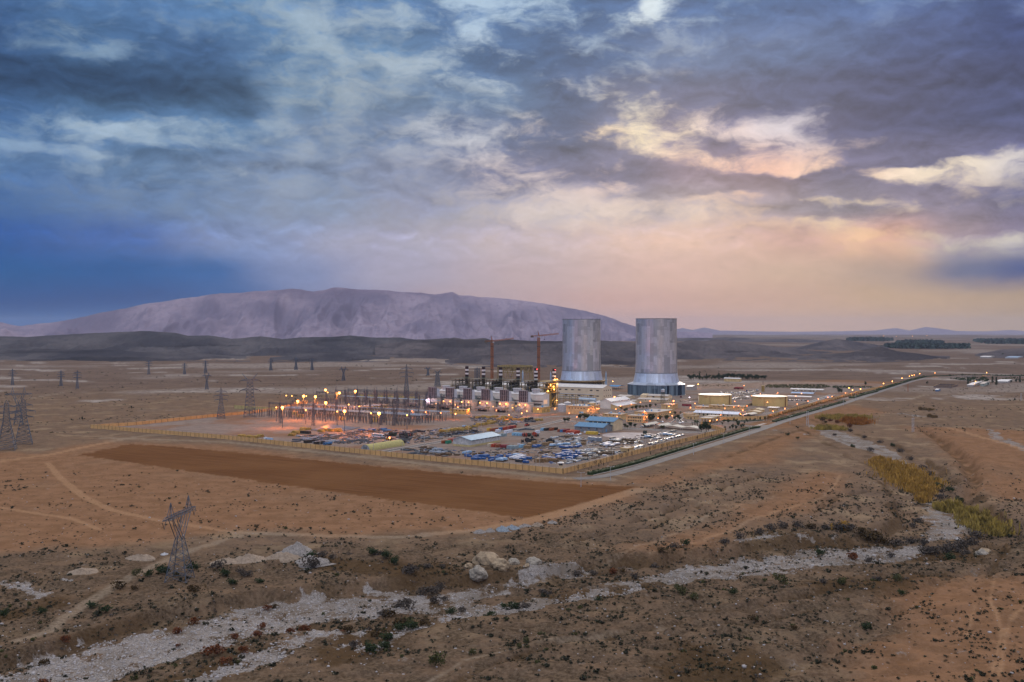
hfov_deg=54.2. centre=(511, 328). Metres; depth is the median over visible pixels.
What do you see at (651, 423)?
parking canopy
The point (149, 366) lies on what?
transmission tower
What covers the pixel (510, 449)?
loose scrap
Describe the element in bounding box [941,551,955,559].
shrub
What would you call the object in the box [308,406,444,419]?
busbar
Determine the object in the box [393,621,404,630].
shrub
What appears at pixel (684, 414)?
gate office
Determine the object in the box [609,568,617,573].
shrub
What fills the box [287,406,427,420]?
busbar
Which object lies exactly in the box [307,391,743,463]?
loose scrap
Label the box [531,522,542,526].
rubble heap
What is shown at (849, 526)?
shrub
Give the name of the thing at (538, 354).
tower crane
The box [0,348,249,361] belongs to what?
hills
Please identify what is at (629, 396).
chlorine house
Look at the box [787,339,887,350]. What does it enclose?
hills
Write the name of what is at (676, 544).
shrub
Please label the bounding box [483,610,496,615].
shrub
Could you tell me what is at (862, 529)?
shrub
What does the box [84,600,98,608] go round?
shrub
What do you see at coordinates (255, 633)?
shrub
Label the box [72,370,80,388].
transmission tower
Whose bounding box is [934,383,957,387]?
mud wall
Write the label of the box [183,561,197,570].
shrub
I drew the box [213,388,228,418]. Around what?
transmission tower
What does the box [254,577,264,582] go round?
shrub
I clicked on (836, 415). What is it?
reed bed
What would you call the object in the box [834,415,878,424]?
reed bed
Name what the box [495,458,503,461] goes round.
tarpaulin crate
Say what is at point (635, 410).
yard road
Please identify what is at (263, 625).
shrub
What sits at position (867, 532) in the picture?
shrub
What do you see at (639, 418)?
office building
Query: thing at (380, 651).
brush
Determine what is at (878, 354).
hills
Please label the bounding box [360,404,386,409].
switchyard control building
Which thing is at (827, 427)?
reed bed
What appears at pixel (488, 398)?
gas turbine unit
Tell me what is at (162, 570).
shrub
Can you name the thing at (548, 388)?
heat recovery boiler
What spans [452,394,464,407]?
switchyard gantry
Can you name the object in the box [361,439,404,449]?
quonset shed
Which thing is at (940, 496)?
shrub
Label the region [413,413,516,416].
yard road
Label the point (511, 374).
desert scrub
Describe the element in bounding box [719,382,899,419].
boundary wall
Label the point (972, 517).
reed bed
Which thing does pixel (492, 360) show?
tower crane
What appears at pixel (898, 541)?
shrub
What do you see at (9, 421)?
transmission tower
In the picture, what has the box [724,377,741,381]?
farm shed
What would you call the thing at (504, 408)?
transformer shed
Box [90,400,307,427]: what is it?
boundary wall
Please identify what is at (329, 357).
hills
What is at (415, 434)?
loose scrap
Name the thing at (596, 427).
blue roofed shed
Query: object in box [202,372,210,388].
transmission tower
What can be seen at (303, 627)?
shrub
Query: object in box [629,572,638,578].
shrub
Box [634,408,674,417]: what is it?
laboratory building
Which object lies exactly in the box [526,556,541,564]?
boulder
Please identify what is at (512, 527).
rubble heap
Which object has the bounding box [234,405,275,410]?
boundary wall
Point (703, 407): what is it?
canteen building
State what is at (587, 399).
condensate tank
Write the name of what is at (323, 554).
shrub
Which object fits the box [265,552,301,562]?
rubble heap
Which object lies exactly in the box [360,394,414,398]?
boundary wall
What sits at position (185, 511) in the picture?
transmission tower
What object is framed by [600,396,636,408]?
workshop hall
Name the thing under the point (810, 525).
shrub
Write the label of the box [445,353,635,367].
hills
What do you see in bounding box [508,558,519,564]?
boulder
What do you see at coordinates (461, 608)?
shrub
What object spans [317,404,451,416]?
busbar
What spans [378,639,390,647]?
shrub
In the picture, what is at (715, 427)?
boundary wall
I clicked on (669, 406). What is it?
switch house
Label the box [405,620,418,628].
shrub
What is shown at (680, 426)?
parking canopy
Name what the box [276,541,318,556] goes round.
rubble heap
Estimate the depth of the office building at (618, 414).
1100.45 m
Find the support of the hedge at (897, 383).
on the ground
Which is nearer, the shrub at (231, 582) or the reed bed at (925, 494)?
the shrub at (231, 582)
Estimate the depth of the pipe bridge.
1340.68 m
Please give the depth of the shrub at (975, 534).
505.13 m
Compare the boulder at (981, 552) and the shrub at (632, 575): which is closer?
the shrub at (632, 575)
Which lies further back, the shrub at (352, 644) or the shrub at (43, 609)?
the shrub at (43, 609)
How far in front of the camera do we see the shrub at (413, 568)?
412.71 m
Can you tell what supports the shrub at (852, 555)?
on the ground
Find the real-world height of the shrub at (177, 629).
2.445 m
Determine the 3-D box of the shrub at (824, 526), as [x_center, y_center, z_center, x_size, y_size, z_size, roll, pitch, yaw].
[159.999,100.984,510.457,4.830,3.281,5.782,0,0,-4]
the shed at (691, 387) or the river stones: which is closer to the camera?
the river stones
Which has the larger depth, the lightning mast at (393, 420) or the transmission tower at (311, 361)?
the transmission tower at (311, 361)
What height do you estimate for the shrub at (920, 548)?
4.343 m
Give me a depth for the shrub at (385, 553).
437.07 m
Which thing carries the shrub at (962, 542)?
on the ground
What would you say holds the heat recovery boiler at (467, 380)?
on the ground
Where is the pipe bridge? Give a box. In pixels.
[558,393,595,403]
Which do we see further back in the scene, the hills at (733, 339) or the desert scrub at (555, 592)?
the hills at (733, 339)
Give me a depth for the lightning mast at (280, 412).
1057.83 m
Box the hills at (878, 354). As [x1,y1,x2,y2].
[770,346,949,362]
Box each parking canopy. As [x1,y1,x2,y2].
[641,421,657,427]
[654,423,671,428]
[665,424,685,429]
[790,388,824,390]
[791,392,813,393]
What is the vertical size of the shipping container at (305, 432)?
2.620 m
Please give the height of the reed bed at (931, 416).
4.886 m
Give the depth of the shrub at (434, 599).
386.41 m
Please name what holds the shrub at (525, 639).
on the ground
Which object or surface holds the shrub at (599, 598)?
on the ground
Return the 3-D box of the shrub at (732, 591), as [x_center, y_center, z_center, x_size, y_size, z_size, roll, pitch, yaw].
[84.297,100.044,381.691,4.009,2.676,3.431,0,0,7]
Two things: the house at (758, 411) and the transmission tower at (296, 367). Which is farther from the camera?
the transmission tower at (296, 367)
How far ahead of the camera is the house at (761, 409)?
1198.82 m
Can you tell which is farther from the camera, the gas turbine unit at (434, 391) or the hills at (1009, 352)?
the hills at (1009, 352)
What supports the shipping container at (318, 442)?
on the ground
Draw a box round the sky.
[0,0,1023,331]
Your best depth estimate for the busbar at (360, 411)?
1100.82 m
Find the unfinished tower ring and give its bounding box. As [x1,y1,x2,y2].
[497,365,532,381]
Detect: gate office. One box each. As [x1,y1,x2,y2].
[683,413,695,417]
[685,415,698,419]
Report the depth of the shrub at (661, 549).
452.49 m
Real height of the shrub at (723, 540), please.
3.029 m
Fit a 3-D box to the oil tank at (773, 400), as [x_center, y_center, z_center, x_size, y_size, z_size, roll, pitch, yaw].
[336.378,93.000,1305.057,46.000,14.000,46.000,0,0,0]
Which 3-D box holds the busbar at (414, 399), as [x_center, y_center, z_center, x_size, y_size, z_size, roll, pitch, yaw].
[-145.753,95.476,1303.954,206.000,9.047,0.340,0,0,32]
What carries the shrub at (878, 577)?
on the ground
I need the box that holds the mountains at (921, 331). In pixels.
[677,327,1023,334]
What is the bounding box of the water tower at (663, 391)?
[660,389,664,402]
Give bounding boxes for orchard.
[950,376,988,380]
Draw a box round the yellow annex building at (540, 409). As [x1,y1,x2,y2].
[532,405,550,412]
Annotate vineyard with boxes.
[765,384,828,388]
[832,385,871,387]
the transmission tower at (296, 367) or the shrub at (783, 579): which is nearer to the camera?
the shrub at (783, 579)
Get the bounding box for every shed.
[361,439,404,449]
[475,406,489,411]
[494,407,508,412]
[574,422,612,432]
[686,385,696,389]
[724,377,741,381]
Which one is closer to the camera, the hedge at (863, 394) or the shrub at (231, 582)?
the shrub at (231, 582)
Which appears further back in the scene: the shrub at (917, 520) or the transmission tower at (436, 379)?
the transmission tower at (436, 379)
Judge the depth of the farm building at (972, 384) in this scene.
1759.59 m
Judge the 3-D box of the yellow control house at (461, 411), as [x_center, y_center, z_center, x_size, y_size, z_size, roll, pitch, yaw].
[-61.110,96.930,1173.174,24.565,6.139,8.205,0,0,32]
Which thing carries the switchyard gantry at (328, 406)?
on the ground
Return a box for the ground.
[0,334,1023,681]
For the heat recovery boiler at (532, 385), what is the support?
on the ground
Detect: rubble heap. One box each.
[67,567,98,574]
[125,554,154,560]
[209,557,237,565]
[235,553,266,563]
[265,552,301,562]
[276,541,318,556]
[283,555,334,570]
[473,529,485,533]
[496,525,510,531]
[506,525,519,529]
[518,523,531,527]
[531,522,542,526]
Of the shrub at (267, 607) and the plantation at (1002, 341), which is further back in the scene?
the plantation at (1002, 341)
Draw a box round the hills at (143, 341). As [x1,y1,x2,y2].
[0,331,448,356]
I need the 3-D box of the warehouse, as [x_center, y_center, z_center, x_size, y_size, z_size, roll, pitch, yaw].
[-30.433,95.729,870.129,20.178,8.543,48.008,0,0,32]
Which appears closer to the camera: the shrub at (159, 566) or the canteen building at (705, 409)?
the shrub at (159, 566)
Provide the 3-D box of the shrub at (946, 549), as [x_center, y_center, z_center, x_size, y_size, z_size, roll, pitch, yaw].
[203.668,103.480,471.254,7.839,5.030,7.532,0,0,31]
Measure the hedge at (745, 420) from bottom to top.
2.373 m
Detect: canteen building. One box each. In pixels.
[689,409,721,410]
[695,405,719,408]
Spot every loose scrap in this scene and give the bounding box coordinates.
[302,390,764,463]
[302,392,755,462]
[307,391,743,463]
[307,392,760,463]
[358,393,755,455]
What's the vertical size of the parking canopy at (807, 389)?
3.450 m
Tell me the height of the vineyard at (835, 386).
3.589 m
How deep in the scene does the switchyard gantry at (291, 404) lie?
1134.12 m
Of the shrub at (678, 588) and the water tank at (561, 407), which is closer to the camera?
the shrub at (678, 588)
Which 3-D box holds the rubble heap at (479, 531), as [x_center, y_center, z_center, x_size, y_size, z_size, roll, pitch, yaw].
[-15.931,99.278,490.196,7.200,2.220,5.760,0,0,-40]
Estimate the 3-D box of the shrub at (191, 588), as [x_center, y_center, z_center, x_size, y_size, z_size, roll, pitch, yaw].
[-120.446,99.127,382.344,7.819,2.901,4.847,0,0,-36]
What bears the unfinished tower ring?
on the ground
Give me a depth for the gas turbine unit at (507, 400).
1224.78 m
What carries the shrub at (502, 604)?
on the ground
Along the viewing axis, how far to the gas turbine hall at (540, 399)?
1239.55 m
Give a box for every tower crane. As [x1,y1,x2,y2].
[484,336,512,380]
[531,331,558,381]
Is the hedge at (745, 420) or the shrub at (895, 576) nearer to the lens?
the shrub at (895, 576)
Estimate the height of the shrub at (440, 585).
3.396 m
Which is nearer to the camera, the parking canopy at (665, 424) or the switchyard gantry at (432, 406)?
the parking canopy at (665, 424)
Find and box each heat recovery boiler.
[450,366,470,388]
[469,367,488,389]
[484,367,503,390]
[502,367,523,390]
[521,368,540,391]
[538,368,559,407]
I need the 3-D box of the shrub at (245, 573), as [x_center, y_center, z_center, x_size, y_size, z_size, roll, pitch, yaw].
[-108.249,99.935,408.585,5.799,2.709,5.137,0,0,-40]
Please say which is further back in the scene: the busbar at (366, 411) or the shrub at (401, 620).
the busbar at (366, 411)
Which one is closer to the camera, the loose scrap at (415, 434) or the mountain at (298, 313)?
the loose scrap at (415, 434)
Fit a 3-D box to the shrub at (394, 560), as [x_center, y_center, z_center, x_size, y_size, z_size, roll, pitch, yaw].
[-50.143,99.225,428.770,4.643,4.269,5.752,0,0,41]
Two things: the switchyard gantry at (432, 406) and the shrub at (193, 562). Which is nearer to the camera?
the shrub at (193, 562)
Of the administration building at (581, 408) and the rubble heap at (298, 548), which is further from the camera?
the administration building at (581, 408)
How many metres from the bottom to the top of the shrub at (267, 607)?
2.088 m
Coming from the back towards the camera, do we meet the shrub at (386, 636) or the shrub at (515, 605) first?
the shrub at (515, 605)
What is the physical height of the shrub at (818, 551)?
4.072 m
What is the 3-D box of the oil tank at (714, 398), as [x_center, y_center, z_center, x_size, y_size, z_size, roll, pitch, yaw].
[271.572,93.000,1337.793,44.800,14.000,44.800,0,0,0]
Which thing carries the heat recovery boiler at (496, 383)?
on the ground
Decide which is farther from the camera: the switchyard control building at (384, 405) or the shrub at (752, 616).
the switchyard control building at (384, 405)
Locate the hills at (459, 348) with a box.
[375,338,831,360]
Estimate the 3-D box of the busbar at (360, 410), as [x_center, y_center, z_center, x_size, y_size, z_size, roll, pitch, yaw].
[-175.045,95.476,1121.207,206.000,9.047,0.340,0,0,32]
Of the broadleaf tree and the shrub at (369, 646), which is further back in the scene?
the broadleaf tree
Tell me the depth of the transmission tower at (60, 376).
1760.87 m
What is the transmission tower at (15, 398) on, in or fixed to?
on the ground
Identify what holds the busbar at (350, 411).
on the ground
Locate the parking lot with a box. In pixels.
[602,432,659,438]
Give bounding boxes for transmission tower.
[0,401,19,450]
[4,387,32,424]
[12,399,35,444]
[57,371,64,385]
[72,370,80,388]
[145,360,152,374]
[162,495,195,582]
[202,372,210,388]
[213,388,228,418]
[239,373,260,416]
[293,358,298,369]
[309,359,314,369]
[339,366,345,380]
[399,364,413,395]
[433,369,441,386]
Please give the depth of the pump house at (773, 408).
1212.52 m
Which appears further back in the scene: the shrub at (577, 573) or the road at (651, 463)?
the road at (651, 463)
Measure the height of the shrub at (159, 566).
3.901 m
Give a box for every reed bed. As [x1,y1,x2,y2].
[810,423,848,430]
[814,412,872,419]
[830,520,848,530]
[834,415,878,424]
[864,455,949,492]
[904,479,937,502]
[918,407,934,410]
[927,414,937,417]
[932,497,1020,536]
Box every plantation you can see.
[846,336,893,340]
[880,341,970,348]
[896,339,944,342]
[973,338,1023,343]
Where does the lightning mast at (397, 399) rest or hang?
on the ground
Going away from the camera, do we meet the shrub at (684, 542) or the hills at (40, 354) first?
the shrub at (684, 542)
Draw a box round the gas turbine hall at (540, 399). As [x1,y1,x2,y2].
[439,389,548,408]
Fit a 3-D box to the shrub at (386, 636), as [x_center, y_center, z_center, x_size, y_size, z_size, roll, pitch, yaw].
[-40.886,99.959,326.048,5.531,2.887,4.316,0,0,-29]
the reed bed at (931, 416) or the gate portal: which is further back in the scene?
the reed bed at (931, 416)
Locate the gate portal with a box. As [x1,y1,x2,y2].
[700,415,721,423]
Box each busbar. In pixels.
[284,407,419,423]
[286,407,419,422]
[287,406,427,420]
[289,406,417,416]
[292,407,421,422]
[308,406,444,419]
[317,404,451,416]
[320,405,444,418]
[349,396,462,404]
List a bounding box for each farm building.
[967,381,981,386]
[997,379,1012,382]
[1005,356,1022,358]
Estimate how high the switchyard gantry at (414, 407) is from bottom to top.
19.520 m
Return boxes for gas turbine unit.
[427,385,449,406]
[444,386,467,407]
[462,387,484,408]
[480,387,502,409]
[498,388,521,410]
[517,389,540,411]
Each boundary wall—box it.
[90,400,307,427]
[90,424,562,473]
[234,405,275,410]
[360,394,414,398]
[563,428,724,473]
[700,421,723,429]
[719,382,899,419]
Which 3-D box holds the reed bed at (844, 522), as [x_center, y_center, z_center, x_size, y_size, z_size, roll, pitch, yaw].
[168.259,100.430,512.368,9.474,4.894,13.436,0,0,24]
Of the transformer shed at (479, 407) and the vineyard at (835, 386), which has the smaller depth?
the transformer shed at (479, 407)
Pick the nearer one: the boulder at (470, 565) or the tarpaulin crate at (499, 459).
the boulder at (470, 565)
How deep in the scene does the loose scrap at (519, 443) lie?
867.91 m
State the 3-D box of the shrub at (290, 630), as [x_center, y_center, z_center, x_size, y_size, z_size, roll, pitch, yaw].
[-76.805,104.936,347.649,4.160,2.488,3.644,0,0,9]
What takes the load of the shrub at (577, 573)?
on the ground
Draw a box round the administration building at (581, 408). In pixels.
[566,403,599,414]
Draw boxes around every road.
[383,419,562,451]
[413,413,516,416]
[523,416,586,417]
[563,420,714,432]
[574,376,1023,479]
[600,407,657,416]
[656,422,698,424]
[672,411,693,421]
[761,395,832,413]
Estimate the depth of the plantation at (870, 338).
8178.01 m
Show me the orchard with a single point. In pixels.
(982, 378)
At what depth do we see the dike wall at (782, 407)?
1261.89 m
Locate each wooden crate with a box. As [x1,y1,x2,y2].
[523,445,530,448]
[534,458,541,462]
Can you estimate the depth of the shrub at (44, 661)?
314.55 m
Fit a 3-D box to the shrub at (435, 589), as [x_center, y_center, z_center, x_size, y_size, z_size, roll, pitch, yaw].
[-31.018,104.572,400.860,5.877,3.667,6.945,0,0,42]
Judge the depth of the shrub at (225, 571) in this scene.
406.25 m
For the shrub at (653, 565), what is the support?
on the ground
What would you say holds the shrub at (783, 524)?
on the ground
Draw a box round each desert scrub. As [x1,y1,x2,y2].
[0,359,1023,434]
[0,461,1023,681]
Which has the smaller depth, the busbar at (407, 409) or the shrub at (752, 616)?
the shrub at (752, 616)
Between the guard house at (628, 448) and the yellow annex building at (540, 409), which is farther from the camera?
the yellow annex building at (540, 409)
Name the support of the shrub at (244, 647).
on the ground
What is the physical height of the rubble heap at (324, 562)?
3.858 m
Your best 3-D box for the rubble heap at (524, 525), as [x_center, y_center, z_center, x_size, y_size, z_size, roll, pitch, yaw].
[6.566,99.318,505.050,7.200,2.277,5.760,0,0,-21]
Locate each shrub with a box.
[0,607,9,616]
[35,606,47,613]
[37,658,49,665]
[37,678,50,681]
[60,635,70,642]
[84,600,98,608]
[92,610,101,617]
[98,603,112,612]
[110,581,126,589]
[131,568,142,575]
[131,584,139,589]
[144,569,153,576]
[155,564,166,570]
[158,565,170,573]
[172,627,181,633]
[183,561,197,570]
[187,584,205,591]
[188,617,200,624]
[200,644,227,655]
[210,559,226,568]
[219,567,230,575]
[219,656,231,663]
[226,578,237,584]
[231,633,238,638]
[235,568,246,573]
[238,645,248,652]
[240,570,253,575]
[250,630,262,636]
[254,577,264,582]
[257,622,265,628]
[262,605,271,610]
[285,628,296,632]
[298,624,311,630]
[299,555,319,567]
[303,550,316,556]
[318,550,327,556]
[336,625,353,632]
[349,640,361,648]
[364,640,377,653]
[366,547,378,553]
[370,629,379,636]
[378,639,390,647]
[379,631,392,639]
[381,549,392,557]
[382,606,395,616]
[387,555,399,564]
[393,617,405,623]
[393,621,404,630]
[398,597,415,609]
[402,563,419,574]
[402,617,416,622]
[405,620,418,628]
[416,585,431,594]
[419,618,431,625]
[427,585,441,594]
[428,650,445,665]
[430,593,442,602]
[434,580,446,588]
[444,607,456,613]
[458,605,466,611]
[468,648,476,654]
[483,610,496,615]
[500,602,508,608]
[508,600,519,609]
[517,601,530,607]
[523,636,529,642]
[538,589,547,593]
[572,570,583,575]
[588,570,598,574]
[593,596,602,600]
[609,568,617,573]
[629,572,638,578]
[650,563,658,567]
[657,547,669,553]
[669,542,680,547]
[673,583,686,595]
[680,538,689,544]
[688,592,698,599]
[719,537,729,543]
[728,588,737,594]
[733,532,746,538]
[747,614,759,620]
[754,527,764,533]
[763,523,777,529]
[772,572,790,584]
[776,520,788,528]
[792,519,802,527]
[803,523,815,528]
[813,547,825,555]
[821,524,830,529]
[829,521,845,529]
[836,577,846,584]
[844,521,854,529]
[847,551,857,559]
[851,525,866,533]
[859,528,879,541]
[859,621,871,628]
[864,556,874,561]
[869,531,888,540]
[870,575,882,580]
[879,536,892,543]
[884,552,895,557]
[888,537,903,544]
[890,573,902,581]
[896,588,907,594]
[901,536,917,543]
[912,518,923,521]
[916,537,928,544]
[917,545,934,553]
[926,545,942,553]
[935,493,946,498]
[937,543,953,553]
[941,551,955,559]
[944,485,954,491]
[944,541,963,551]
[954,537,968,547]
[959,547,970,554]
[963,536,978,544]
[968,530,984,537]
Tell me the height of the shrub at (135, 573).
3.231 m
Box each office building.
[602,412,627,419]
[626,414,647,422]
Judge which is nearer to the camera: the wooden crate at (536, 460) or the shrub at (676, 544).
the shrub at (676, 544)
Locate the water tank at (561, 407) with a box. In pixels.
[558,403,565,411]
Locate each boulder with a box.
[464,563,472,567]
[469,565,487,581]
[472,551,498,564]
[490,558,509,571]
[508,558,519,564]
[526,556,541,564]
[975,549,988,554]
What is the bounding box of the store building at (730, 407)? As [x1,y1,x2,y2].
[708,404,746,409]
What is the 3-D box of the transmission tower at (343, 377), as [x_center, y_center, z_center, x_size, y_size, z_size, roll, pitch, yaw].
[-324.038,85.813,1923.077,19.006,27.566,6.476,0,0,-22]
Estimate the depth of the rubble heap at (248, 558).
430.42 m
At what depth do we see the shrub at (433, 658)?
296.94 m
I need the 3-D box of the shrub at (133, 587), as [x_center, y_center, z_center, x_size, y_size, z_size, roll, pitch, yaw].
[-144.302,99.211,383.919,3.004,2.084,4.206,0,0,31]
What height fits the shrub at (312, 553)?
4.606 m
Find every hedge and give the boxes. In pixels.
[587,425,761,474]
[722,419,762,421]
[771,400,845,421]
[849,390,879,397]
[876,375,925,390]
[926,374,1023,376]
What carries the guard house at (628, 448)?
on the ground
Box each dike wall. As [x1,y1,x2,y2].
[680,398,697,401]
[757,402,807,408]
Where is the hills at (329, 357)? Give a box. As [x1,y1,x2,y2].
[270,352,389,361]
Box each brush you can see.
[0,528,1023,681]
[3,531,1003,681]
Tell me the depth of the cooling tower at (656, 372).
1498.50 m
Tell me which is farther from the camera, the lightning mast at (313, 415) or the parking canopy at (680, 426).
the lightning mast at (313, 415)
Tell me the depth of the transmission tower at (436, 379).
1736.94 m
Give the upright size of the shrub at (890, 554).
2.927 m
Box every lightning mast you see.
[279,390,281,423]
[311,401,314,425]
[392,410,395,425]
[396,385,398,408]
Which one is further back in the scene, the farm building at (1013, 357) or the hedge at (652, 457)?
the farm building at (1013, 357)
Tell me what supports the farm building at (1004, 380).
on the ground
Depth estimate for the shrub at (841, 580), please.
395.99 m
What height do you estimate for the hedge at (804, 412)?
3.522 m
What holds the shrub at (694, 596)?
on the ground
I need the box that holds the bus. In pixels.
[372,433,383,436]
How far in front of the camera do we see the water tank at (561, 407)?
1208.20 m
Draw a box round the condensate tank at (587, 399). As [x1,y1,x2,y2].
[579,397,596,403]
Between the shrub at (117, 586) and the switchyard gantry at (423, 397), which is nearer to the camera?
the shrub at (117, 586)
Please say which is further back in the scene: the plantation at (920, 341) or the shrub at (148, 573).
the plantation at (920, 341)
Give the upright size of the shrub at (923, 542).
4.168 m
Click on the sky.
(722, 165)
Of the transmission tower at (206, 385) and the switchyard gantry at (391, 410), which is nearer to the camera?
the switchyard gantry at (391, 410)
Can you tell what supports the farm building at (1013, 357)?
on the ground
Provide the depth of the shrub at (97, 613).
351.16 m
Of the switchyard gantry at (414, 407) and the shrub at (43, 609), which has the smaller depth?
the shrub at (43, 609)
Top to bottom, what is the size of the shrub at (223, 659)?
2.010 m
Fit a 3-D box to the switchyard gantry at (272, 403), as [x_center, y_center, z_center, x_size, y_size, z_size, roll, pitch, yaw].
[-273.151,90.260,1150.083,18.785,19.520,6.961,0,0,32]
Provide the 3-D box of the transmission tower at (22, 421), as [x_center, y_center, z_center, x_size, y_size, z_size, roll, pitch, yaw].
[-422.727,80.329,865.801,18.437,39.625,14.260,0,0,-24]
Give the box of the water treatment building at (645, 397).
[637,393,672,402]
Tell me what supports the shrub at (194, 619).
on the ground
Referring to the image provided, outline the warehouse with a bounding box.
[453,432,501,446]
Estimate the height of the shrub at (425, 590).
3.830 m
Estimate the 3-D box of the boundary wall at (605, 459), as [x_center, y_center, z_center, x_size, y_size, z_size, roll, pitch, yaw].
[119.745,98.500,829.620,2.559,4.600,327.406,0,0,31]
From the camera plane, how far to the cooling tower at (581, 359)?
1611.81 m
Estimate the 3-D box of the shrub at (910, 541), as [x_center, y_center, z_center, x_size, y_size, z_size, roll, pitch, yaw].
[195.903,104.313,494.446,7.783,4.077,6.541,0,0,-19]
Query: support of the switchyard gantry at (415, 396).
on the ground
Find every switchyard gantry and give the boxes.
[268,402,278,414]
[290,403,302,416]
[323,405,336,418]
[346,403,358,420]
[359,403,372,420]
[383,405,397,423]
[397,406,410,424]
[406,403,418,420]
[407,392,418,406]
[419,392,430,407]
[427,404,440,417]
[430,393,441,405]
[440,404,453,418]
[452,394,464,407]
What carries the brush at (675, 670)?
on the ground
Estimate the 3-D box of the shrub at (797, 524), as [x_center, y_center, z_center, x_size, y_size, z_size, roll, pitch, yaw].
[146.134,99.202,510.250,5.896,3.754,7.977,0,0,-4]
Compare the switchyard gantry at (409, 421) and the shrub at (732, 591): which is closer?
the shrub at (732, 591)
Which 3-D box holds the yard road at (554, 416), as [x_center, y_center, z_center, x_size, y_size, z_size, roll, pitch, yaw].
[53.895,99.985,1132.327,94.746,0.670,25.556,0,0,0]
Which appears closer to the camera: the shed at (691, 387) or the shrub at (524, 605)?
the shrub at (524, 605)
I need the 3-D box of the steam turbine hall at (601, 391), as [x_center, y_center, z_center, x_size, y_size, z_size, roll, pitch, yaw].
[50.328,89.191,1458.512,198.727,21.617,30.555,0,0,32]
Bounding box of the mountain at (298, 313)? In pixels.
[0,287,711,340]
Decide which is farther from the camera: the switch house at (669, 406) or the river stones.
the switch house at (669, 406)
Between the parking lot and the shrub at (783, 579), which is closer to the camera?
the shrub at (783, 579)
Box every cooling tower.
[558,318,605,383]
[627,318,685,395]
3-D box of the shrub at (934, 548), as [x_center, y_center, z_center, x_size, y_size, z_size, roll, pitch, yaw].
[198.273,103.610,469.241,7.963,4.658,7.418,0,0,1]
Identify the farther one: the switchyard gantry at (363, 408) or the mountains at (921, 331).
the mountains at (921, 331)
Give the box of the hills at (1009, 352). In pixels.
[975,348,1023,357]
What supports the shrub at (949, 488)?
on the ground
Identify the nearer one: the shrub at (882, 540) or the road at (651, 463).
the shrub at (882, 540)
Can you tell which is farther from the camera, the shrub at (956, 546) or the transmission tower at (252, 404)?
the transmission tower at (252, 404)
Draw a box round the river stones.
[0,475,1021,681]
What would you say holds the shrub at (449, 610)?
on the ground
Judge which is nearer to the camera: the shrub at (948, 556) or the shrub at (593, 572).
the shrub at (593, 572)
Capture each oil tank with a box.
[698,393,731,404]
[752,395,787,406]
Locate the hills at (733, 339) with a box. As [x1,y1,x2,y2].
[677,337,824,342]
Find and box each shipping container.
[300,430,310,433]
[303,439,314,442]
[313,441,324,444]
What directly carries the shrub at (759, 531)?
on the ground
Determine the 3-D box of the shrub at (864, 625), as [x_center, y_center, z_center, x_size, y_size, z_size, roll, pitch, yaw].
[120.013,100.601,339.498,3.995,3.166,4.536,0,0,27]
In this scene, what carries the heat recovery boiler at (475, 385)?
on the ground
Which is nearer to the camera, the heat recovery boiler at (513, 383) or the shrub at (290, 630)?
the shrub at (290, 630)
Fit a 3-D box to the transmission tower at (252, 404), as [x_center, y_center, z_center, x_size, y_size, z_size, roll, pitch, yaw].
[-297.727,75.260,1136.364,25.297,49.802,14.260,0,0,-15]
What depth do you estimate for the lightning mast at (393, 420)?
1033.16 m
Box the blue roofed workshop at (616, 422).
[586,416,622,430]
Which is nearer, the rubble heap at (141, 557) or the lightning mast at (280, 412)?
the rubble heap at (141, 557)
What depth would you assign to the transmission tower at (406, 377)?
1491.48 m
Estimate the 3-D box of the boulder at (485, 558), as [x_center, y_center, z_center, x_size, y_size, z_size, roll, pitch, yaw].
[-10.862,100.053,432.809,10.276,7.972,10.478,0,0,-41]
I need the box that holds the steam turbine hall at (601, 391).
[485,381,611,400]
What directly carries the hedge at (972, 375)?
on the ground
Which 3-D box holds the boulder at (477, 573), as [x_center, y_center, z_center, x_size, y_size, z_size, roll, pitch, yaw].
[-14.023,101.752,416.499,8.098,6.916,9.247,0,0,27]
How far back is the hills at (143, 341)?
3972.53 m
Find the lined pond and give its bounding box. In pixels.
[312,424,359,430]
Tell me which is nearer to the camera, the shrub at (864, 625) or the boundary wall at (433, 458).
the shrub at (864, 625)
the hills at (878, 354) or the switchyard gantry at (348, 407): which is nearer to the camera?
the switchyard gantry at (348, 407)
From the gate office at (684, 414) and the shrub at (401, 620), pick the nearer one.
the shrub at (401, 620)
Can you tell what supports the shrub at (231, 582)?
on the ground
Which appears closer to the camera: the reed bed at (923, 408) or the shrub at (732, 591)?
the shrub at (732, 591)
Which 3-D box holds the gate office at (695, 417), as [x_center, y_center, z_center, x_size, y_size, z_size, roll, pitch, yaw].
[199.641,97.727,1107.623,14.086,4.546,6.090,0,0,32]
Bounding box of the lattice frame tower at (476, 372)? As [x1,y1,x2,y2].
[475,367,479,384]
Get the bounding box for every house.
[450,408,470,414]
[617,394,634,398]
[620,446,634,451]
[661,403,677,408]
[746,410,761,413]
[749,408,763,411]
[767,407,779,410]
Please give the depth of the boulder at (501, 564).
421.79 m
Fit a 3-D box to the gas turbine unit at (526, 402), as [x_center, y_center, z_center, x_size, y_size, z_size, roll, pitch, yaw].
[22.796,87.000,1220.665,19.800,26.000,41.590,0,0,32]
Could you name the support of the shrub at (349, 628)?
on the ground
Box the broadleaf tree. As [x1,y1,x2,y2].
[702,421,710,431]
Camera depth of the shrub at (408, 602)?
378.38 m

